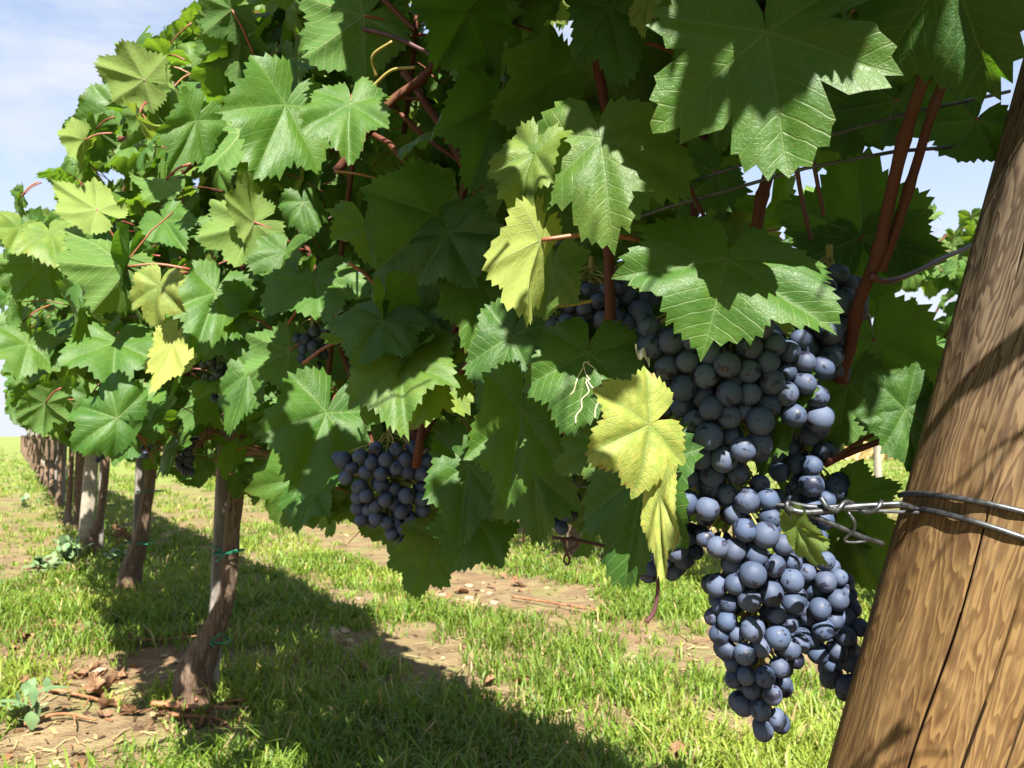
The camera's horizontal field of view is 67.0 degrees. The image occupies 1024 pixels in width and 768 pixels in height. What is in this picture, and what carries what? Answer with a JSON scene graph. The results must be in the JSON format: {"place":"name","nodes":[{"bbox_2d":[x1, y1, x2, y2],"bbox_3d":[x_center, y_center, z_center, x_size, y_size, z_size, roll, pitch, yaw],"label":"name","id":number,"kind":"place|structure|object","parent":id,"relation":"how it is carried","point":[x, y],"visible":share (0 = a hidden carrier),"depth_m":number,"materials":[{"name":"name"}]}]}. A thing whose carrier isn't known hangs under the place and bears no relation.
{"place":"outdoors","nodes":[
{"label":"outdoors","id":0,"kind":"place"},
{"bbox_2d":[0,569,875,767],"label":"grass","id":1,"kind":"structure","parent":0,"point":[315,737],"depth_m":1.75,"materials":[{"name":"plant"}]},
{"bbox_2d":[0,485,904,625],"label":"grass","id":2,"kind":"structure","parent":0,"point":[312,555],"depth_m":3.33,"materials":[{"name":"plant"}]},
{"bbox_2d":[0,437,907,767],"bbox_3d":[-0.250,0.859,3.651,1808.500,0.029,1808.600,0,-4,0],"label":"ground","id":3,"kind":"structure","parent":0,"point":[478,577],"depth_m":2.29,"materials":[{"name":"soil"}]},
{"bbox_2d":[14,630,24,641],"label":"dead leaf","id":4,"kind":"object","parent":3,"relation":"on","point":[23,637],"visible":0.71,"depth_m":2.31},
{"bbox_2d":[19,674,29,683],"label":"dead leaf","id":5,"kind":"object","parent":3,"relation":"on","point":[24,678],"visible":0.41,"depth_m":1.88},
{"bbox_2d":[11,420,43,483],"bbox_3d":[-6.258,0.579,10.258,0.728,1.522,1.939,3,-5,-36],"label":"grapevine","id":6,"kind":"object","parent":3,"relation":"on","point":[42,466],"visible":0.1,"depth_m":10.05,"materials":[{"name":"brown plant"}]},
{"bbox_2d":[26,435,28,461],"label":"grapevine","id":7,"kind":"object","parent":3,"relation":"on","point":[27,449],"visible":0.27,"depth_m":18.30,"materials":[{"name":"brown plant"}]},
{"bbox_2d":[22,633,33,639],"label":"dead leaf","id":8,"kind":"object","parent":3,"relation":"on","point":[29,636],"visible":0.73,"depth_m":2.34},
{"bbox_2d":[16,493,40,506],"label":"weed","id":9,"kind":"object","parent":3,"relation":"on","point":[25,497],"visible":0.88,"depth_m":6.68,"materials":[{"name":"green plant"}]},
{"bbox_2d":[27,435,29,462],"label":"grapevine","id":10,"kind":"object","parent":3,"relation":"on","point":[28,449],"visible":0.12,"depth_m":17.13,"materials":[{"name":"brown plant"}]},
{"bbox_2d":[10,419,48,489],"bbox_3d":[-5.546,0.490,9.196,0.760,1.551,2.196,2,-4,-26],"label":"grapevine","id":11,"kind":"object","parent":3,"relation":"on","point":[46,440],"visible":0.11,"depth_m":8.86,"materials":[{"name":"brown plant"}]},
{"bbox_2d":[28,435,31,465],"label":"grapevine","id":12,"kind":"object","parent":3,"relation":"on","point":[30,449],"visible":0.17,"depth_m":15.94,"materials":[{"name":"brown plant"}]},
{"bbox_2d":[30,435,33,467],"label":"grapevine","id":13,"kind":"object","parent":3,"relation":"on","point":[32,451],"visible":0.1,"depth_m":14.78,"materials":[{"name":"brown plant"}]},
{"bbox_2d":[32,435,35,470],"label":"grapevine","id":14,"kind":"object","parent":3,"relation":"on","point":[34,445],"visible":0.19,"depth_m":13.57,"materials":[{"name":"brown plant"}]},
{"bbox_2d":[34,435,37,472],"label":"grapevine","id":15,"kind":"object","parent":3,"relation":"on","point":[36,457],"visible":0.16,"depth_m":12.40,"materials":[{"name":"brown plant"}]},
{"bbox_2d":[4,406,68,508],"bbox_3d":[-3.966,0.340,6.697,0.742,1.514,1.964,2,-5,-33],"label":"grapevine","id":16,"kind":"object","parent":3,"relation":"on","point":[58,503],"visible":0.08,"depth_m":6.47,"materials":[{"name":"brown plant"}]},
{"bbox_2d":[0,676,76,730],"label":"weed","id":17,"kind":"object","parent":3,"relation":"on","point":[27,714],"visible":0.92,"depth_m":1.63,"materials":[{"name":"green plant"}]},
{"bbox_2d":[36,435,40,476],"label":"grapevine","id":18,"kind":"object","parent":3,"relation":"on","point":[38,458],"visible":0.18,"depth_m":11.24,"materials":[{"name":"brown plant"}]},
{"bbox_2d":[3,388,74,525],"bbox_3d":[-3.359,0.247,5.740,0.710,1.591,2.545,2,-5,-33],"label":"grapevine","id":19,"kind":"object","parent":3,"relation":"on","point":[68,518],"visible":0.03,"depth_m":5.33,"materials":[{"name":"brown plant"}]},
{"bbox_2d":[41,436,45,465],"bbox_3d":[-6.119,0.831,10.143,0.088,1.002,0.102,2,-5,-32],"label":"vine stake","id":20,"kind":"object","parent":3,"relation":"on","point":[43,459],"visible":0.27,"depth_m":10.10,"materials":[{"name":"wood"}]},
{"bbox_2d":[21,554,70,571],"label":"weed","id":21,"kind":"object","parent":3,"relation":"on","point":[39,560],"visible":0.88,"depth_m":3.46,"materials":[{"name":"green plant"}]},
{"bbox_2d":[48,437,50,486],"bbox_3d":[-5.354,0.750,8.961,0.047,1.001,0.071,2,-5,-33],"label":"vine stake","id":22,"kind":"object","parent":3,"relation":"on","point":[49,462],"visible":0.23,"depth_m":8.93,"materials":[{"name":"grey wood"}]},
{"bbox_2d":[48,436,54,497],"bbox_3d":[-4.736,0.429,7.907,0.733,1.488,2.007,2,-5,-32],"label":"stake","id":23,"kind":"object","parent":3,"relation":"on","point":[51,483],"visible":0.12,"depth_m":7.69,"materials":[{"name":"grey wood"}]},
{"bbox_2d":[54,440,58,496],"bbox_3d":[-4.588,0.664,7.780,0.047,1.001,0.071,2,-5,-33],"label":"vine stake","id":24,"kind":"object","parent":3,"relation":"on","point":[55,460],"visible":0.35,"depth_m":7.75,"materials":[{"name":"grey wood"}]},
{"bbox_2d":[23,712,96,726],"bbox_3d":[-0.951,0.708,1.633,0.137,0.014,0.061,-1,-4,9],"label":"pruned cane","id":25,"kind":"object","parent":3,"relation":"on","point":[74,715],"visible":0.84,"depth_m":1.65,"materials":[{"name":"brown wood"}]},
{"bbox_2d":[61,444,66,508],"bbox_3d":[-3.822,0.588,6.598,0.047,1.001,0.072,2,-5,-33],"label":"vine stake","id":26,"kind":"object","parent":3,"relation":"on","point":[64,467],"visible":0.3,"depth_m":6.57,"materials":[{"name":"grey wood"}]},
{"bbox_2d":[43,534,92,563],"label":"weed","id":27,"kind":"object","parent":3,"relation":"on","point":[67,553],"visible":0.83,"depth_m":3.72,"materials":[{"name":"green plant"}]},
{"bbox_2d":[62,666,73,674],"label":"dead leaf","id":28,"kind":"object","parent":3,"relation":"on","point":[70,672],"visible":0.76,"depth_m":1.98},
{"bbox_2d":[48,688,97,707],"bbox_3d":[-1.016,0.720,1.782,0.224,0.013,0.054,-2,-4,30],"label":"pruned cane","id":29,"kind":"object","parent":3,"relation":"on","point":[77,694],"visible":0.67,"depth_m":1.80,"materials":[{"name":"brown wood"}]},
{"bbox_2d":[72,451,84,532],"bbox_3d":[-2.723,0.535,4.870,0.053,0.870,0.161,2,-5,-31],"label":"grapevine trunk","id":30,"kind":"object","parent":3,"relation":"on","point":[79,467],"visible":0.35,"depth_m":4.86,"materials":[{"name":"brown plant"}]},
{"bbox_2d":[69,667,88,678],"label":"dead leaf","id":31,"kind":"object","parent":3,"relation":"on","point":[76,675],"visible":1,"depth_m":1.96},
{"bbox_2d":[74,672,90,675],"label":"dead leaf","id":32,"kind":"object","parent":3,"relation":"on","point":[80,673],"visible":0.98,"depth_m":1.96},
{"bbox_2d":[5,406,160,555],"bbox_3d":[-2.332,0.134,4.208,0.708,1.586,1.703,2,-4,-31],"label":"grapevine","id":33,"kind":"object","parent":3,"relation":"on","point":[91,535],"visible":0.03,"depth_m":3.90,"materials":[{"name":"brown plant"}]},
{"bbox_2d":[78,454,98,544],"bbox_3d":[-2.349,0.442,4.322,0.079,0.979,0.220,4,-5,-44],"label":"line post","id":34,"kind":"object","parent":3,"relation":"on","point":[88,493],"visible":0.35,"depth_m":4.30,"materials":[{"name":"concrete"}]},
{"bbox_2d":[82,682,105,692],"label":"dead leaf","id":35,"kind":"object","parent":3,"relation":"on","point":[85,687],"visible":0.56,"depth_m":1.81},
{"bbox_2d":[86,661,104,669],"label":"dead leaf","id":36,"kind":"object","parent":3,"relation":"on","point":[97,664],"visible":0.97,"depth_m":2.01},
{"bbox_2d":[88,674,104,686],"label":"dead leaf","id":37,"kind":"object","parent":3,"relation":"on","point":[98,681],"visible":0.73,"depth_m":1.89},
{"bbox_2d":[92,670,104,675],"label":"dead leaf","id":38,"kind":"object","parent":3,"relation":"on","point":[97,673],"visible":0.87,"depth_m":1.97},
{"bbox_2d":[86,684,111,695],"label":"dead leaf","id":39,"kind":"object","parent":3,"relation":"on","point":[100,690],"visible":0.98,"depth_m":1.80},
{"bbox_2d":[91,667,107,673],"bbox_3d":[-1.064,0.741,2.001,0.030,0.012,0.036,-1,-4,21],"label":"soil clod","id":40,"kind":"object","parent":3,"relation":"on","point":[99,669],"visible":0.62,"depth_m":2.00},
{"bbox_2d":[0,168,199,592],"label":"grapevine","id":41,"kind":"object","parent":3,"relation":"on","point":[131,569],"visible":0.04,"depth_m":2.93,"materials":[{"name":"brown plant"}]},
{"bbox_2d":[95,452,104,462],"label":"grape bunch","id":42,"kind":"object","parent":41,"relation":"hanging from","point":[97,459],"visible":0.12,"depth_m":2.38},
{"bbox_2d":[128,540,155,544],"bbox_3d":[-1.422,0.607,2.970,0.098,0.014,0.091,-1,-4,20],"label":"twine tie","id":43,"kind":"object","parent":41,"relation":"attached to","point":[142,542],"visible":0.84,"depth_m":2.94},
{"bbox_2d":[136,489,162,491],"bbox_3d":[-1.387,0.405,2.960,0.094,0.013,0.087,-1,-4,20],"label":"twine tie","id":44,"kind":"object","parent":41,"relation":"attached to","point":[151,491],"visible":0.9,"depth_m":2.93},
{"bbox_2d":[97,459,104,549],"bbox_3d":[-2.157,0.541,4.072,0.037,0.747,0.142,2,-5,-32],"label":"vine stake","id":45,"kind":"object","parent":3,"relation":"on","point":[101,537],"visible":0.25,"depth_m":4.07,"materials":[{"name":"grey wood"}]},
{"bbox_2d":[95,708,112,715],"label":"dead leaf","id":46,"kind":"object","parent":3,"relation":"on","point":[107,712],"visible":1,"depth_m":1.68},
{"bbox_2d":[95,674,116,694],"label":"dead leaf","id":47,"kind":"object","parent":3,"relation":"on","point":[111,679],"visible":0.36,"depth_m":1.85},
{"bbox_2d":[97,694,123,706],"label":"dead leaf","id":48,"kind":"object","parent":3,"relation":"on","point":[102,701],"visible":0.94,"depth_m":1.73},
{"bbox_2d":[103,548,126,561],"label":"weed","id":49,"kind":"object","parent":3,"relation":"on","point":[113,551],"visible":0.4,"depth_m":3.75,"materials":[{"name":"green plant"}]},
{"bbox_2d":[112,522,119,530],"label":"dead leaf","id":50,"kind":"object","parent":3,"relation":"on","point":[115,526],"visible":0.53,"depth_m":4.82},
{"bbox_2d":[111,528,131,540],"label":"dead leaf","id":51,"kind":"object","parent":3,"relation":"on","point":[122,533],"visible":0.89,"depth_m":4.39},
{"bbox_2d":[116,667,129,678],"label":"dead leaf","id":52,"kind":"object","parent":3,"relation":"on","point":[120,674],"visible":1,"depth_m":1.95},
{"bbox_2d":[118,704,144,714],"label":"dead leaf","id":53,"kind":"object","parent":3,"relation":"on","point":[130,709],"visible":1,"depth_m":1.68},
{"bbox_2d":[128,660,137,667],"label":"dead leaf","id":54,"kind":"object","parent":3,"relation":"on","point":[134,664],"visible":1,"depth_m":2.04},
{"bbox_2d":[132,450,144,538],"bbox_3d":[-1.438,0.450,2.983,0.036,0.777,0.122,3,-5,-33],"label":"vine stake","id":55,"kind":"object","parent":3,"relation":"on","point":[139,476],"visible":0.26,"depth_m":2.97,"materials":[{"name":"grey wood"}]},
{"bbox_2d":[111,631,197,640],"bbox_3d":[-1.042,0.747,2.280,0.250,0.013,0.054,2,-4,-22],"label":"pruned cane","id":56,"kind":"object","parent":3,"relation":"on","point":[163,638],"visible":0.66,"depth_m":2.27,"materials":[{"name":"brown wood"}]},
{"bbox_2d":[155,710,163,717],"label":"dead leaf","id":57,"kind":"object","parent":3,"relation":"on","point":[160,714],"visible":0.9,"depth_m":1.68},
{"bbox_2d":[157,700,171,710],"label":"dead leaf","id":58,"kind":"object","parent":3,"relation":"on","point":[160,708],"visible":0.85,"depth_m":1.71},
{"bbox_2d":[162,709,173,717],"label":"dead leaf","id":59,"kind":"object","parent":3,"relation":"on","point":[165,711],"visible":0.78,"depth_m":1.65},
{"bbox_2d":[175,693,180,708],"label":"dead leaf","id":60,"kind":"object","parent":3,"relation":"on","point":[177,702],"visible":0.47,"depth_m":1.70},
{"bbox_2d":[176,703,190,711],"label":"dead leaf","id":61,"kind":"object","parent":3,"relation":"on","point":[180,708],"visible":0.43,"depth_m":1.67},
{"bbox_2d":[178,703,198,720],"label":"dead leaf","id":62,"kind":"object","parent":3,"relation":"on","point":[185,711],"visible":0.96,"depth_m":1.63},
{"bbox_2d":[187,719,203,746],"bbox_3d":[-0.622,0.703,1.535,0.007,0.018,0.195,3,-5,-34],"label":"pruned cane","id":63,"kind":"object","parent":3,"relation":"on","point":[189,722],"visible":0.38,"depth_m":1.58,"materials":[{"name":"brown wood"}]},
{"bbox_2d":[150,698,246,709],"bbox_3d":[-0.690,0.707,1.702,0.220,0.018,0.058,0,-4,0],"label":"pruned cane","id":64,"kind":"object","parent":3,"relation":"on","point":[172,705],"visible":0.85,"depth_m":1.70,"materials":[{"name":"brown wood"}]},
{"bbox_2d":[195,713,205,727],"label":"dead leaf","id":65,"kind":"object","parent":3,"relation":"on","point":[200,721],"visible":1,"depth_m":1.62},
{"bbox_2d":[171,711,232,733],"bbox_3d":[-0.621,0.700,1.597,0.195,0.024,0.076,-3,-5,39],"label":"pruned cane","id":66,"kind":"object","parent":3,"relation":"on","point":[190,715],"visible":0.86,"depth_m":1.63,"materials":[{"name":"brown wood"}]},
{"bbox_2d":[200,701,211,714],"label":"dead leaf","id":67,"kind":"object","parent":3,"relation":"on","point":[208,710],"visible":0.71,"depth_m":1.67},
{"bbox_2d":[0,0,413,704],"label":"grapevine","id":68,"kind":"object","parent":3,"relation":"on","point":[38,348],"visible":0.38,"depth_m":1.25,"materials":[{"name":"green plant"}]},
{"bbox_2d":[136,444,153,459],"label":"grape bunch","id":69,"kind":"object","parent":68,"relation":"hanging from","point":[145,454],"visible":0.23,"depth_m":1.33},
{"bbox_2d":[174,421,199,475],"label":"grape bunch","id":70,"kind":"object","parent":68,"relation":"hanging from","point":[187,457],"visible":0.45,"depth_m":1.28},
{"bbox_2d":[198,632,230,647],"bbox_3d":[-0.685,0.579,1.776,0.071,0.035,0.072,0,-4,0],"label":"twine tie","id":71,"kind":"object","parent":68,"relation":"attached to","point":[228,638],"visible":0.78,"depth_m":1.75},
{"bbox_2d":[211,545,244,561],"bbox_3d":[-0.642,0.379,1.751,0.071,0.039,0.072,0,-4,0],"label":"twine tie","id":72,"kind":"object","parent":68,"relation":"attached to","point":[224,554],"visible":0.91,"depth_m":1.72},
{"bbox_2d":[209,429,231,692],"bbox_3d":[-0.677,0.417,1.784,0.029,0.687,0.109,2,-5,-32],"label":"vine stake","id":73,"kind":"object","parent":3,"relation":"on","point":[221,495],"visible":0.37,"depth_m":1.77,"materials":[{"name":"grey wood"}]},
{"bbox_2d":[238,709,241,738],"bbox_3d":[-0.552,0.703,1.578,0.011,0.011,0.231,2,-4,-22],"label":"pruned cane","id":74,"kind":"object","parent":3,"relation":"on","point":[239,727],"visible":0.36,"depth_m":1.59,"materials":[{"name":"brown wood"}]},
{"bbox_2d":[329,629,340,635],"bbox_3d":[-0.546,0.764,2.376,0.037,0.014,0.043,2,-4,-23],"label":"soil clod","id":75,"kind":"object","parent":3,"relation":"on","point":[337,633],"visible":0.76,"depth_m":2.36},
{"bbox_2d":[341,628,349,633],"bbox_3d":[-0.518,0.767,2.402,0.030,0.011,0.036,1,-4,-17],"label":"soil clod","id":76,"kind":"object","parent":3,"relation":"on","point":[345,630],"visible":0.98,"depth_m":2.39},
{"bbox_2d":[342,638,353,645],"bbox_3d":[-0.489,0.767,2.300,0.035,0.014,0.046,-1,-4,21],"label":"soil clod","id":77,"kind":"object","parent":3,"relation":"on","point":[350,639],"visible":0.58,"depth_m":2.30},
{"bbox_2d":[361,661,379,674],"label":"dead leaf","id":78,"kind":"object","parent":3,"relation":"on","point":[363,664],"visible":0.39,"depth_m":2.00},
{"bbox_2d":[0,503,895,767],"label":"straw litter","id":79,"kind":"object","parent":3,"relation":"on","point":[82,758],"visible":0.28,"depth_m":1.71,"materials":[{"name":"plant"}]},
{"bbox_2d":[454,587,468,592],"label":"dead leaf","id":80,"kind":"object","parent":3,"relation":"on","point":[461,589],"visible":1,"depth_m":2.99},
{"bbox_2d":[464,596,474,599],"bbox_3d":[-0.161,0.804,2.907,0.042,0.013,0.039,0,-4,4],"label":"soil clod","id":81,"kind":"object","parent":3,"relation":"on","point":[467,597],"visible":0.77,"depth_m":2.90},
{"bbox_2d":[483,674,495,684],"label":"dead leaf","id":82,"kind":"object","parent":3,"relation":"on","point":[489,678],"visible":0.87,"depth_m":1.91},
{"bbox_2d":[490,600,498,604],"bbox_3d":[-0.067,0.794,2.814,0.035,0.012,0.045,0,-4,-4],"label":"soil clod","id":83,"kind":"object","parent":3,"relation":"on","point":[495,602],"visible":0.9,"depth_m":2.80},
{"bbox_2d":[500,571,506,578],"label":"dead leaf","id":84,"kind":"object","parent":3,"relation":"on","point":[503,574],"visible":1,"depth_m":3.33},
{"bbox_2d":[440,415,580,556],"bbox_3d":[-0.059,0.161,4.470,0.726,1.554,1.493,3,-5,-33],"label":"grapevine","id":85,"kind":"object","parent":3,"relation":"on","point":[573,533],"visible":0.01,"depth_m":3.91,"materials":[{"name":"green plant"}]},
{"bbox_2d":[14,0,1023,623],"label":"grapevine","id":86,"kind":"object","parent":3,"relation":"on","point":[494,170],"visible":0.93,"depth_m":0.56,"materials":[{"name":"green plant"}]},
{"bbox_2d":[199,355,228,402],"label":"grape bunch","id":87,"kind":"object","parent":86,"relation":"hanging from","point":[218,369],"visible":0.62,"depth_m":1.03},
{"bbox_2d":[292,317,330,369],"bbox_3d":[-0.236,-0.049,0.911,0.050,0.067,0.034,2,-4,-24],"label":"grape bunch","id":88,"kind":"object","parent":86,"relation":"hanging from","point":[311,342],"visible":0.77,"depth_m":0.90,"materials":[{"name":"food"}]},
{"bbox_2d":[331,426,432,544],"bbox_3d":[-0.123,0.104,0.758,0.109,0.126,0.077,0,-4,0],"label":"grape bunch","id":89,"kind":"object","parent":86,"relation":"hanging from","point":[396,499],"visible":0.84,"depth_m":0.73,"materials":[{"name":"food"}]},
{"bbox_2d":[552,474,580,534],"bbox_3d":[0.041,0.079,0.653,0.038,0.099,0.059,0,-4,0],"label":"grape bunch","id":90,"kind":"object","parent":86,"relation":"hanging from","point":[561,527],"visible":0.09,"depth_m":0.63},
{"bbox_2d":[545,256,659,335],"bbox_3d":[0.064,-0.061,0.583,0.098,0.072,0.063,0,-4,0],"label":"grape bunch","id":91,"kind":"object","parent":86,"relation":"hanging from","point":[635,303],"visible":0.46,"depth_m":0.56,"materials":[{"name":"food"}]},
{"bbox_2d":[640,516,703,583],"bbox_3d":[0.103,0.100,0.511,0.046,0.066,0.064,0,-4,0],"label":"grape bunch","id":92,"kind":"object","parent":86,"relation":"hanging from","point":[680,561],"visible":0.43,"depth_m":0.49,"materials":[{"name":"food"}]},
{"bbox_2d":[636,311,837,742],"bbox_3d":[0.141,0.082,0.474,0.132,0.292,0.112,0,-4,0],"label":"grape bunch","id":93,"kind":"object","parent":86,"relation":"hanging from","point":[753,577],"visible":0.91,"depth_m":0.45,"materials":[{"name":"food"}]},
{"bbox_2d":[635,344,649,366],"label":"stem","id":94,"kind":"object","parent":93,"relation":"attached to","point":[641,353],"visible":1,"depth_m":0.45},
{"bbox_2d":[768,406,866,701],"bbox_3d":[0.204,0.115,0.520,0.088,0.206,0.055,2,-4,-29],"label":"grape bunch","id":95,"kind":"object","parent":86,"relation":"hanging from","point":[831,612],"visible":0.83,"depth_m":0.50,"materials":[{"name":"food"}]},
{"bbox_2d":[792,244,868,381],"bbox_3d":[0.205,-0.046,0.501,0.047,0.091,0.075,-2,-4,26],"label":"grape bunch","id":96,"kind":"object","parent":86,"relation":"hanging from","point":[844,283],"visible":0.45,"depth_m":0.48,"materials":[{"name":"food"}]},
{"bbox_2d":[514,674,529,682],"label":"dead leaf","id":97,"kind":"object","parent":3,"relation":"on","point":[519,679],"visible":0.51,"depth_m":1.91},
{"bbox_2d":[511,595,607,612],"bbox_3d":[0.151,0.773,2.709,0.397,0.014,0.055,-3,-5,37],"label":"pruned cane","id":98,"kind":"object","parent":3,"relation":"on","point":[532,599],"visible":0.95,"depth_m":2.75,"materials":[{"name":"brown wood"}]},
{"bbox_2d":[668,740,701,764],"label":"dead leaf","id":99,"kind":"object","parent":3,"relation":"on","point":[675,745],"visible":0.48,"depth_m":1.44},
{"bbox_2d":[632,226,792,288],"bbox_3d":[0.691,0.115,3.308,0.731,1.499,1.502,3,-5,-33],"label":"grapevine","id":100,"kind":"object","parent":3,"relation":"on","point":[784,240],"depth_m":2.79,"materials":[{"name":"green plant"}]},
{"bbox_2d":[873,445,881,477],"bbox_3d":[4.879,0.867,10.329,0.089,0.950,0.078,2,-5,-33],"label":"line post","id":101,"kind":"object","parent":3,"relation":"on","point":[877,462],"visible":0.37,"depth_m":10.29,"materials":[{"name":"wood"}]},
{"bbox_2d":[787,185,981,451],"bbox_3d":[1.461,0.034,2.124,0.745,1.505,1.481,3,-5,-33],"label":"grapevine","id":102,"kind":"object","parent":3,"relation":"on","point":[937,279],"visible":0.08,"depth_m":2.33,"materials":[{"name":"green plant"}]},
{"bbox_2d":[827,58,1023,767],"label":"wooden post","id":103,"kind":"object","parent":3,"relation":"on","point":[937,680],"visible":0.99,"depth_m":0.41,"materials":[{"name":"brown wood"}]},
{"bbox_2d":[160,450,921,513],"bbox_3d":[-8.983,1.019,14.543,0.146,0.012,33.775,3,-5,-33],"label":"trellis wire","id":104,"kind":"object","parent":103,"relation":"attached to","point":[879,511],"visible":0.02,"depth_m":0.43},
{"bbox_2d":[784,491,1023,545],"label":"tie wire","id":105,"kind":"object","parent":103,"relation":"attached to","point":[813,511],"visible":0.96,"depth_m":0.40,"materials":[{"name":"metal"}]},
{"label":"vine stake","id":106,"kind":"object","parent":3,"relation":"on","visible":0},
{"bbox_2d":[29,145,953,429],"bbox_3d":[-8.996,0.816,14.540,0.159,0.038,33.788,3,-5,-33],"label":"trellis wire","id":107,"kind":"object","parent":106,"relation":"attached to","point":[763,181],"visible":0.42,"depth_m":0.45,"materials":[{"name":"metal"}]},
{"bbox_2d":[25,90,1010,430],"bbox_3d":[-8.970,0.790,14.559,0.126,0.043,33.789,3,-5,-33],"label":"trellis wire","id":108,"kind":"object","parent":106,"relation":"attached to","point":[831,136],"visible":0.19,"depth_m":0.45,"materials":[{"name":"metal"}]},
{"bbox_2d":[0,447,908,495],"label":"grass","id":109,"kind":"structure","parent":0,"point":[207,485],"depth_m":10.98,"materials":[{"name":"plant"}]},
{"bbox_2d":[0,0,1023,436],"label":"sky","id":110,"kind":"structure","parent":0,"point":[49,49],"materials":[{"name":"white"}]},
{"bbox_2d":[841,441,893,460],"bbox_3d":[13.395,1.903,22.942,17.714,0.500,9.044,0,-4,0],"label":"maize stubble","id":111,"kind":"object","parent":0,"point":[867,454],"visible":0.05,"depth_m":19.40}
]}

